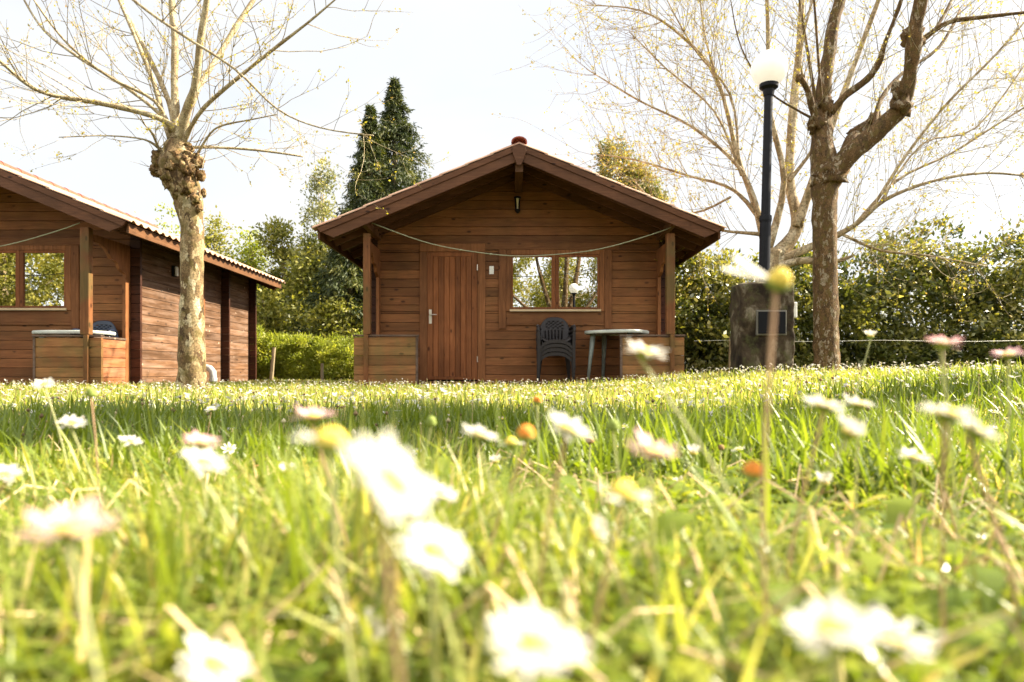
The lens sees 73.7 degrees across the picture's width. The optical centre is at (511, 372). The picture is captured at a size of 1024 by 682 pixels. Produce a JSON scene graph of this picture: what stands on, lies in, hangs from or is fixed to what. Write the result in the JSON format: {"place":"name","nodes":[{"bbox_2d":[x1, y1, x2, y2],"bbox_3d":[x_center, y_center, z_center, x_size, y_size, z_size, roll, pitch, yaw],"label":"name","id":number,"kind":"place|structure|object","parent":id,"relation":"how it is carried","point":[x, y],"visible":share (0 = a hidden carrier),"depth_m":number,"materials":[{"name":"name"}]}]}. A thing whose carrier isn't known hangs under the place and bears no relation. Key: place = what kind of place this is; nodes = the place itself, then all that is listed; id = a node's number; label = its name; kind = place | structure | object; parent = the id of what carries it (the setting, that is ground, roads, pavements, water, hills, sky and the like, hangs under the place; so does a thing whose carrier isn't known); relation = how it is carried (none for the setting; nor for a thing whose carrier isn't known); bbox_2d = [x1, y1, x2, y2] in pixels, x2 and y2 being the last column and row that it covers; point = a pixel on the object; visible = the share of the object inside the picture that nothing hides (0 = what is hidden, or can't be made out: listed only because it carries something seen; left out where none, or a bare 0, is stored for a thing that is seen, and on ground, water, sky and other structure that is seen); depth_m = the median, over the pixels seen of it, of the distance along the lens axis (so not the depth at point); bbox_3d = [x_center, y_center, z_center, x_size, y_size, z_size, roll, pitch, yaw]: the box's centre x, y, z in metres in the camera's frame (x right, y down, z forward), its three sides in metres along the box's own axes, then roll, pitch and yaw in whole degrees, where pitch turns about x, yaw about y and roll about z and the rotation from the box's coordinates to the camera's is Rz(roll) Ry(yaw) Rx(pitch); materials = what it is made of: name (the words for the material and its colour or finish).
{"place":"outdoors","nodes":[
{"label":"outdoors","id":0,"kind":"place"},
{"bbox_2d":[0,0,1023,366],"label":"sky","id":1,"kind":"structure","parent":0,"point":[447,56],"materials":[{"name":"white"}]},
{"bbox_2d":[162,377,997,417],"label":"ground","id":2,"kind":"structure","parent":0,"point":[599,389],"depth_m":5.45,"materials":[{"name":"green plant"}]},
{"bbox_2d":[55,415,111,525],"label":"daisy","id":3,"kind":"object","parent":2,"relation":"on","point":[72,421],"visible":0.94,"depth_m":0.52,"materials":[{"name":"white plant"}]},
{"bbox_2d":[85,388,98,497],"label":"daisy","id":4,"kind":"object","parent":2,"relation":"on","point":[91,392],"visible":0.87,"depth_m":0.59,"materials":[{"name":"plant"}]},
{"bbox_2d":[118,435,146,500],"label":"daisy","id":5,"kind":"object","parent":2,"relation":"on","point":[129,441],"visible":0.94,"depth_m":0.59,"materials":[{"name":"white plant"}]},
{"bbox_2d":[0,161,284,385],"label":"log cabin","id":6,"kind":"object","parent":2,"relation":"on","point":[119,269],"visible":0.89,"depth_m":10.10,"materials":[{"name":"brown wood"}]},
{"bbox_2d":[0,223,79,246],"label":"clothes line","id":7,"kind":"object","parent":6,"relation":"attached to","point":[40,236],"visible":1,"depth_m":9.08,"materials":[{"name":"fabric"}]},
{"bbox_2d":[0,237,79,328],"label":"window","id":8,"kind":"structure","parent":6,"relation":"in","point":[40,276],"depth_m":10.08,"materials":[{"name":"brown wood"}]},
{"bbox_2d":[32,330,115,367],"bbox_3d":[-6.150,-0.207,9.600,1.012,0.755,0.680,0,0,0],"label":"plastic table","id":9,"kind":"object","parent":6,"relation":"on","point":[55,332],"visible":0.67,"depth_m":9.34,"materials":[{"name":"white plastic"}]},
{"bbox_2d":[206,364,216,381],"bbox_3d":[-5.547,0.059,12.475,0.341,0.442,0.145,0,0,14],"label":"drain pipe","id":10,"kind":"object","parent":6,"relation":"attached to","point":[210,369],"visible":0.6,"depth_m":12.41,"materials":[{"name":"grey plastic"}]},
{"bbox_2d":[134,202,179,235],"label":"leafy tree","id":11,"kind":"object","parent":2,"relation":"on","point":[168,213],"visible":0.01,"depth_m":23.92,"materials":[{"name":"green plant"}]},
{"bbox_2d":[0,0,448,390],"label":"plane tree","id":12,"kind":"object","parent":2,"relation":"on","point":[177,164],"visible":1,"depth_m":6.49,"materials":[{"name":"beige plant"}]},
{"bbox_2d":[203,205,249,261],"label":"leafy tree","id":13,"kind":"object","parent":2,"relation":"on","point":[213,239],"visible":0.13,"depth_m":23.95,"materials":[{"name":"green plant"}]},
{"bbox_2d":[223,226,275,311],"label":"leafy tree","id":14,"kind":"object","parent":2,"relation":"on","point":[249,259],"visible":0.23,"depth_m":22.87,"materials":[{"name":"green plant"}]},
{"bbox_2d":[269,347,275,379],"bbox_3d":[-5.264,-0.166,15.000,0.151,0.800,0.090,0,0,0],"label":"fence stake","id":15,"kind":"object","parent":2,"relation":"on","point":[272,363],"visible":0.79,"depth_m":14.97,"materials":[{"name":"brown wood"}]},
{"bbox_2d":[246,214,304,378],"bbox_3d":[-7.411,-2.409,21.959,3.003,5.338,3.058,0,0,0],"label":"leafy tree","id":16,"kind":"object","parent":2,"relation":"on","point":[272,235],"visible":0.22,"depth_m":21.70,"materials":[{"name":"green plant"}]},
{"bbox_2d":[256,288,302,379],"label":"leafy tree","id":17,"kind":"object","parent":2,"relation":"on","point":[270,314],"visible":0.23,"depth_m":18.69,"materials":[{"name":"green plant"}]},
{"bbox_2d":[279,461,297,483],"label":"daisy","id":18,"kind":"object","parent":2,"relation":"on","point":[282,465],"visible":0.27,"depth_m":0.58,"materials":[{"name":"white plant"}]},
{"bbox_2d":[274,223,329,377],"bbox_3d":[-6.021,-2.188,20.868,2.817,4.932,2.625,0,0,0],"label":"leafy tree","id":19,"kind":"object","parent":2,"relation":"on","point":[300,285],"visible":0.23,"depth_m":20.59,"materials":[{"name":"green plant"}]},
{"bbox_2d":[274,156,345,270],"bbox_3d":[-7.864,-4.372,27.875,3.097,9.109,3.022,0,0,0],"label":"eucalyptus tree","id":20,"kind":"object","parent":2,"relation":"on","point":[322,210],"visible":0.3,"depth_m":27.66,"materials":[{"name":"green plant"}]},
{"bbox_2d":[256,324,363,379],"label":"hedge","id":21,"kind":"object","parent":2,"relation":"on","point":[317,351],"visible":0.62,"depth_m":16.02,"materials":[{"name":"green plant"}]},
{"bbox_2d":[321,363,323,380],"bbox_3d":[-4.060,0.012,14.600,0.065,0.435,0.066,0,0,-22],"label":"fence stake","id":22,"kind":"object","parent":2,"relation":"on","point":[322,371],"visible":0.79,"depth_m":14.57,"materials":[{"name":"brown wood"}]},
{"bbox_2d":[285,290,362,379],"bbox_3d":[-4.848,-0.984,18.434,2.954,2.571,2.795,0,0,30],"label":"leafy tree","id":23,"kind":"object","parent":2,"relation":"on","point":[324,315],"visible":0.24,"depth_m":18.07,"materials":[{"name":"green plant"}]},
{"bbox_2d":[290,207,362,379],"bbox_3d":[-4.543,-2.119,19.052,3.140,5.084,2.936,0,0,0],"label":"conifer tree","id":24,"kind":"object","parent":2,"relation":"on","point":[339,272],"visible":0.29,"depth_m":18.55,"materials":[{"name":"green plant"}]},
{"bbox_2d":[291,427,362,681],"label":"daisy","id":25,"kind":"object","parent":2,"relation":"on","point":[328,442],"visible":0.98,"depth_m":0.18,"materials":[{"name":"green plant"}]},
{"bbox_2d":[294,403,359,601],"bbox_3d":[-0.076,0.077,0.296,0.041,0.129,0.017,0,0,-26],"label":"daisy","id":26,"kind":"object","parent":2,"relation":"on","point":[313,416],"visible":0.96,"depth_m":0.29,"materials":[{"name":"white plant"}]},
{"bbox_2d":[322,103,398,264],"bbox_3d":[-4.524,-4.226,22.085,3.518,9.008,3.334,0,0,0],"label":"conifer tree","id":27,"kind":"object","parent":2,"relation":"on","point":[365,183],"visible":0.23,"depth_m":21.72,"materials":[{"name":"green plant"}]},
{"bbox_2d":[319,76,432,255],"bbox_3d":[-4.035,-4.839,23.164,5.392,10.370,5.036,0,0,0],"label":"conifer tree","id":28,"kind":"object","parent":2,"relation":"on","point":[398,136],"visible":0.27,"depth_m":22.70,"materials":[{"name":"green plant"}]},
{"bbox_2d":[396,520,469,681],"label":"daisy","id":29,"kind":"object","parent":2,"relation":"on","point":[433,543],"visible":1,"depth_m":0.18,"materials":[{"name":"white plant"}]},
{"bbox_2d":[461,423,507,536],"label":"daisy","id":30,"kind":"object","parent":2,"relation":"on","point":[479,434],"visible":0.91,"depth_m":0.34,"materials":[{"name":"white plant"}]},
{"bbox_2d":[486,437,523,499],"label":"daisy","id":31,"kind":"object","parent":2,"relation":"on","point":[511,442],"visible":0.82,"depth_m":0.45,"materials":[{"name":"yellow plant"}]},
{"bbox_2d":[0,358,1022,422],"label":"distant daisies","id":32,"kind":"object","parent":2,"relation":"on","point":[442,389],"visible":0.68,"depth_m":3.41,"materials":[{"name":"white plant"}]},
{"bbox_2d":[0,357,1023,681],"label":"grass","id":33,"kind":"structure","parent":2,"relation":"on","point":[294,511],"depth_m":0.38,"materials":[{"name":"green plant"}]},
{"bbox_2d":[0,464,22,492],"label":"daisy","id":34,"kind":"object","parent":33,"relation":"on","point":[7,473],"visible":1,"depth_m":0.41,"materials":[{"name":"white plant"}]},
{"bbox_2d":[32,377,71,488],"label":"daisy","id":35,"kind":"object","parent":33,"relation":"on","point":[45,384],"visible":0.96,"depth_m":0.64,"materials":[{"name":"white plant"}]},
{"bbox_2d":[8,497,120,681],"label":"daisy","id":36,"kind":"object","parent":33,"relation":"on","point":[68,529],"visible":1,"depth_m":0.15,"materials":[{"name":"white plant"}]},
{"bbox_2d":[183,431,221,535],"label":"daisy","id":37,"kind":"object","parent":33,"relation":"on","point":[200,443],"visible":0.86,"depth_m":0.34,"materials":[{"name":"white plant"}]},
{"bbox_2d":[204,406,215,435],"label":"daisy","id":38,"kind":"object","parent":33,"relation":"on","point":[211,409],"visible":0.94,"depth_m":1.12,"materials":[{"name":"white plant"}]},
{"bbox_2d":[177,633,252,681],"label":"daisy","id":39,"kind":"object","parent":33,"relation":"on","point":[211,664],"visible":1,"depth_m":0.18,"materials":[{"name":"white plant"}]},
{"bbox_2d":[179,447,271,603],"bbox_3d":[-0.118,0.088,0.303,0.054,0.111,0.018,0,0,-38],"label":"daisy","id":40,"kind":"object","parent":33,"relation":"on","point":[203,462],"visible":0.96,"depth_m":0.29,"materials":[{"name":"white plant"}]},
{"bbox_2d":[221,442,237,462],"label":"daisy","id":41,"kind":"object","parent":33,"relation":"on","point":[229,449],"visible":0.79,"depth_m":0.86,"materials":[{"name":"white plant"}]},
{"bbox_2d":[355,608,388,644],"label":"daisy","id":42,"kind":"object","parent":33,"relation":"on","point":[377,635],"visible":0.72,"depth_m":0.25,"materials":[{"name":"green plant"}]},
{"bbox_2d":[341,431,434,681],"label":"daisy","id":43,"kind":"object","parent":33,"relation":"on","point":[391,482],"visible":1,"depth_m":0.12,"materials":[{"name":"white plant"}]},
{"bbox_2d":[423,416,435,462],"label":"daisy","id":44,"kind":"object","parent":33,"relation":"on","point":[429,421],"visible":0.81,"depth_m":0.54,"materials":[{"name":"plant"}]},
{"bbox_2d":[425,480,473,588],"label":"daisy","id":45,"kind":"object","parent":33,"relation":"on","point":[440,492],"visible":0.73,"depth_m":0.32,"materials":[{"name":"white plant"}]},
{"bbox_2d":[486,455,500,478],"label":"daisy","id":46,"kind":"object","parent":33,"relation":"on","point":[493,458],"visible":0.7,"depth_m":0.79,"materials":[{"name":"white plant"}]},
{"bbox_2d":[463,425,535,610],"bbox_3d":[-0.011,0.083,0.327,0.050,0.117,0.009,0,0,31],"label":"daisy","id":47,"kind":"object","parent":33,"relation":"on","point":[525,434],"visible":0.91,"depth_m":0.32,"materials":[{"name":"yellow plant"}]},
{"bbox_2d":[0,392,1023,681],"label":"dry stalks","id":48,"kind":"object","parent":33,"relation":"on","point":[496,594],"visible":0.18,"depth_m":0.27,"materials":[{"name":"plant"}]},
{"bbox_2d":[532,396,542,489],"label":"daisy","id":49,"kind":"object","parent":33,"relation":"on","point":[537,400],"visible":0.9,"depth_m":0.60,"materials":[{"name":"plant"}]},
{"bbox_2d":[606,419,625,523],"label":"daisy","id":50,"kind":"object","parent":33,"relation":"on","point":[612,426],"visible":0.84,"depth_m":0.45,"materials":[{"name":"yellow plant"}]},
{"bbox_2d":[584,481,652,680],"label":"daisy","id":51,"kind":"object","parent":33,"relation":"on","point":[622,494],"visible":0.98,"depth_m":0.21,"materials":[{"name":"plant"}]},
{"bbox_2d":[627,538,643,552],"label":"daisy","id":52,"kind":"object","parent":33,"relation":"on","point":[630,539],"visible":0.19,"depth_m":0.41,"materials":[{"name":"green plant"}]},
{"bbox_2d":[626,428,679,650],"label":"daisy","id":53,"kind":"object","parent":33,"relation":"on","point":[649,451],"visible":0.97,"depth_m":0.24,"materials":[{"name":"white plant"}]},
{"bbox_2d":[624,338,768,582],"bbox_3d":[0.091,0.062,0.312,0.085,0.157,0.017,0,0,-13],"label":"daisy","id":54,"kind":"object","parent":33,"relation":"on","point":[642,352],"visible":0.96,"depth_m":0.31,"materials":[{"name":"white plant"}]},
{"bbox_2d":[717,444,724,472],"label":"daisy","id":55,"kind":"object","parent":33,"relation":"on","point":[720,447],"visible":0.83,"depth_m":0.85,"materials":[{"name":"plant"}]},
{"bbox_2d":[731,445,744,472],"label":"daisy","id":56,"kind":"object","parent":33,"relation":"on","point":[739,448],"visible":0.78,"depth_m":0.89,"materials":[{"name":"plant"}]},
{"bbox_2d":[741,461,781,582],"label":"daisy","id":57,"kind":"object","parent":33,"relation":"on","point":[751,471],"visible":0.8,"depth_m":0.28,"materials":[{"name":"orange plant"}]},
{"bbox_2d":[785,592,883,681],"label":"daisy","id":58,"kind":"object","parent":33,"relation":"on","point":[842,625],"visible":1,"depth_m":0.14,"materials":[{"name":"white plant"}]},
{"bbox_2d":[843,394,876,565],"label":"daisy","id":59,"kind":"object","parent":33,"relation":"on","point":[857,404],"visible":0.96,"depth_m":0.39,"materials":[{"name":"white plant"}]},
{"bbox_2d":[845,330,876,450],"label":"daisy","id":60,"kind":"object","parent":33,"relation":"on","point":[870,334],"visible":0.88,"depth_m":0.79,"materials":[{"name":"white plant"}]},
{"bbox_2d":[861,608,943,681],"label":"daisy","id":61,"kind":"object","parent":33,"relation":"on","point":[891,641],"visible":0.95,"depth_m":0.15,"materials":[{"name":"white plant"}]},
{"bbox_2d":[0,393,1023,681],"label":"ground cover","id":62,"kind":"object","parent":2,"relation":"on","point":[692,671],"visible":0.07,"depth_m":0.29,"materials":[{"name":"green plant"}]},
{"bbox_2d":[0,441,1023,681],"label":"broad leaves","id":63,"kind":"object","parent":2,"relation":"on","point":[994,578],"visible":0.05,"depth_m":0.37,"materials":[{"name":"green plant"}]},
{"bbox_2d":[0,360,1023,452],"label":"seed heads","id":64,"kind":"object","parent":2,"relation":"on","point":[355,413],"visible":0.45,"depth_m":3.46,"materials":[{"name":"plant"}]},
{"bbox_2d":[311,136,726,386],"bbox_3d":[0.100,-1.450,12.498,5.772,3.661,6.105,0,0,0],"label":"log cabin","id":65,"kind":"object","parent":2,"relation":"on","point":[433,314],"visible":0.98,"depth_m":10.66,"materials":[{"name":"brown wood"}]},
{"bbox_2d":[427,252,477,379],"bbox_3d":[-0.927,-0.890,10.651,0.790,1.991,0.109,0,0,0],"label":"door","id":66,"kind":"structure","parent":65,"relation":"in","point":[451,276],"depth_m":10.66,"materials":[{"name":"brown wood"}]},
{"bbox_2d":[372,223,670,255],"bbox_3d":[0.125,-1.891,9.650,4.254,0.490,0.033,0,0,0],"label":"clothes line","id":67,"kind":"object","parent":65,"relation":"attached to","point":[527,255],"visible":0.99,"depth_m":9.65,"materials":[{"name":"fabric"}]},
{"bbox_2d":[485,243,618,328],"bbox_3d":[0.627,-1.362,10.664,2.085,1.345,0.112,0,0,0],"label":"window","id":68,"kind":"structure","parent":65,"relation":"in","point":[576,288],"depth_m":10.65,"materials":[{"name":"brown wood"}]},
{"bbox_2d":[535,334,574,380],"bbox_3d":[0.645,-0.278,10.329,0.596,0.801,0.531,0,0,0],"label":"plastic chair","id":69,"kind":"object","parent":65,"relation":"on","point":[565,355],"visible":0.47,"depth_m":10.07,"materials":[{"name":"black plastic"}]},
{"bbox_2d":[536,330,574,376],"bbox_3d":[0.648,-0.340,10.316,0.596,0.801,0.531,0,0,0],"label":"plastic chair","id":70,"kind":"object","parent":69,"relation":"on","point":[564,350],"visible":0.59,"depth_m":10.06,"materials":[{"name":"black plastic"}]},
{"bbox_2d":[536,321,574,372],"bbox_3d":[0.651,-0.402,10.305,0.596,0.801,0.531,0,0,0],"label":"plastic chair","id":71,"kind":"object","parent":70,"relation":"on","point":[559,345],"visible":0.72,"depth_m":10.05,"materials":[{"name":"black plastic"}]},
{"bbox_2d":[536,317,575,368],"bbox_3d":[0.654,-0.464,10.292,0.596,0.801,0.531,0,0,0],"label":"plastic chair","id":72,"kind":"object","parent":71,"relation":"on","point":[542,328],"visible":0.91,"depth_m":10.44,"materials":[{"name":"black plastic"}]},
{"bbox_2d":[584,329,648,380],"bbox_3d":[1.570,-0.252,10.240,0.920,0.755,0.800,0,0,30],"label":"plastic table","id":73,"kind":"object","parent":65,"relation":"on","point":[593,334],"visible":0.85,"depth_m":10.15,"materials":[{"name":"white plastic"}]},
{"bbox_2d":[488,601,590,681],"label":"daisy","id":74,"kind":"object","parent":2,"relation":"on","point":[530,643],"visible":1,"depth_m":0.12,"materials":[{"name":"white plant"}]},
{"bbox_2d":[536,409,593,619],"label":"daisy","id":75,"kind":"object","parent":2,"relation":"on","point":[567,429],"visible":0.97,"depth_m":0.26,"materials":[{"name":"white plant"}]},
{"bbox_2d":[586,436,593,479],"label":"daisy","id":76,"kind":"object","parent":2,"relation":"on","point":[590,441],"visible":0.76,"depth_m":0.78,"materials":[{"name":"yellow plant"}]},
{"bbox_2d":[578,514,611,591],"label":"daisy","id":77,"kind":"object","parent":2,"relation":"on","point":[598,521],"visible":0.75,"depth_m":0.32,"materials":[{"name":"white plant"}]},
{"bbox_2d":[590,127,675,201],"bbox_3d":[5.200,-5.301,30.081,3.970,10.978,3.250,0,0,0],"label":"tree","id":78,"kind":"object","parent":2,"relation":"on","point":[609,175],"visible":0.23,"depth_m":29.47,"materials":[{"name":"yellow plant"}]},
{"bbox_2d":[677,444,699,508],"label":"daisy","id":79,"kind":"object","parent":2,"relation":"on","point":[693,449],"visible":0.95,"depth_m":0.64,"materials":[{"name":"white plant"}]},
{"bbox_2d":[722,255,791,659],"bbox_3d":[0.087,0.048,0.244,0.022,0.181,0.017,0,0,0],"label":"daisy","id":80,"kind":"object","parent":2,"relation":"on","point":[777,280],"visible":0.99,"depth_m":0.24,"materials":[{"name":"green plant"}]},
{"bbox_2d":[492,0,1023,323],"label":"plane tree","id":81,"kind":"object","parent":2,"relation":"on","point":[783,254],"visible":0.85,"depth_m":10.66,"materials":[{"name":"beige plant"}]},
{"bbox_2d":[729,282,796,376],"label":"concrete block","id":82,"kind":"structure","parent":2,"relation":"on","point":[750,310],"depth_m":6.75,"materials":[{"name":"grey concrete"}]},
{"bbox_2d":[750,49,787,281],"bbox_3d":[2.612,-2.071,7.000,0.364,2.462,0.364,1,0,0],"label":"lamp post","id":83,"kind":"object","parent":82,"relation":"on","point":[769,69],"visible":0.99,"depth_m":6.96,"materials":[{"name":"black metal"}]},
{"bbox_2d":[781,395,845,613],"bbox_3d":[0.127,0.075,0.296,0.032,0.131,0.019,0,0,34],"label":"daisy","id":84,"kind":"object","parent":2,"relation":"on","point":[822,407],"visible":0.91,"depth_m":0.29,"materials":[{"name":"white plant"}]},
{"bbox_2d":[613,213,1023,374],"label":"laurel hedge","id":85,"kind":"object","parent":2,"relation":"on","point":[698,327],"visible":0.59,"depth_m":11.98,"materials":[{"name":"green plant"}]},
{"bbox_2d":[811,471,831,517],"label":"daisy","id":86,"kind":"object","parent":2,"relation":"on","point":[826,483],"visible":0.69,"depth_m":0.52,"materials":[{"name":"white plant"}]},
{"bbox_2d":[779,414,866,573],"bbox_3d":[0.147,0.080,0.335,0.014,0.123,0.053,0,0,-41],"label":"daisy","id":87,"kind":"object","parent":2,"relation":"on","point":[850,429],"visible":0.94,"depth_m":0.32,"materials":[{"name":"white plant"}]},
{"bbox_2d":[694,0,1023,370],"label":"plane tree","id":88,"kind":"object","parent":2,"relation":"on","point":[830,167],"visible":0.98,"depth_m":7.48,"materials":[{"name":"brown plant"}]},
{"bbox_2d":[707,335,1023,372],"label":"wire fence","id":89,"kind":"object","parent":2,"relation":"on","point":[944,354],"visible":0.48,"depth_m":10.86,"materials":[{"name":"grey metal"}]},
{"bbox_2d":[896,446,932,549],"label":"daisy","id":90,"kind":"object","parent":2,"relation":"on","point":[913,457],"visible":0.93,"depth_m":0.39,"materials":[{"name":"white plant"}]},
{"bbox_2d":[923,336,964,555],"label":"daisy","id":91,"kind":"object","parent":2,"relation":"on","point":[942,345],"visible":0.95,"depth_m":0.35,"materials":[{"name":"white plant"}]},
{"bbox_2d":[914,402,975,652],"bbox_3d":[0.145,0.074,0.231,0.018,0.129,0.033,0,0,19],"label":"daisy","id":92,"kind":"object","parent":2,"relation":"on","point":[944,415],"visible":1,"depth_m":0.23,"materials":[{"name":"green plant"}]},
{"bbox_2d":[957,415,1022,643],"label":"daisy","id":93,"kind":"object","parent":2,"relation":"on","point":[973,430],"visible":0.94,"depth_m":0.24,"materials":[{"name":"green plant"}]},
{"bbox_2d":[989,409,998,426],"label":"daisy","id":94,"kind":"object","parent":2,"relation":"on","point":[994,412],"visible":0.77,"depth_m":1.51,"materials":[{"name":"white plant"}]},
{"bbox_2d":[991,347,1023,528],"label":"daisy","id":95,"kind":"object","parent":2,"relation":"on","point":[1009,354],"visible":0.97,"depth_m":0.45,"materials":[{"name":"white plant"}]},
{"bbox_3d":[-5.954,-0.241,9.805,0.525,0.801,0.467,0,0,-8],"label":"plastic chair","id":96,"kind":"object","parent":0,"visible":0},
{"bbox_2d":[73,325,115,367],"bbox_3d":[-5.954,-0.305,9.793,0.524,0.801,0.467,0,0,-8],"label":"plastic chair","id":97,"kind":"object","parent":96,"relation":"on","point":[99,330],"visible":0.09,"depth_m":9.79,"materials":[{"name":"black plastic"}]},
{"bbox_2d":[70,320,118,367],"bbox_3d":[-5.954,-0.370,9.781,0.524,0.801,0.467,0,0,-8],"label":"plastic chair","id":98,"kind":"object","parent":97,"relation":"on","point":[102,323],"visible":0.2,"depth_m":9.98,"materials":[{"name":"black plastic"}]}
]}

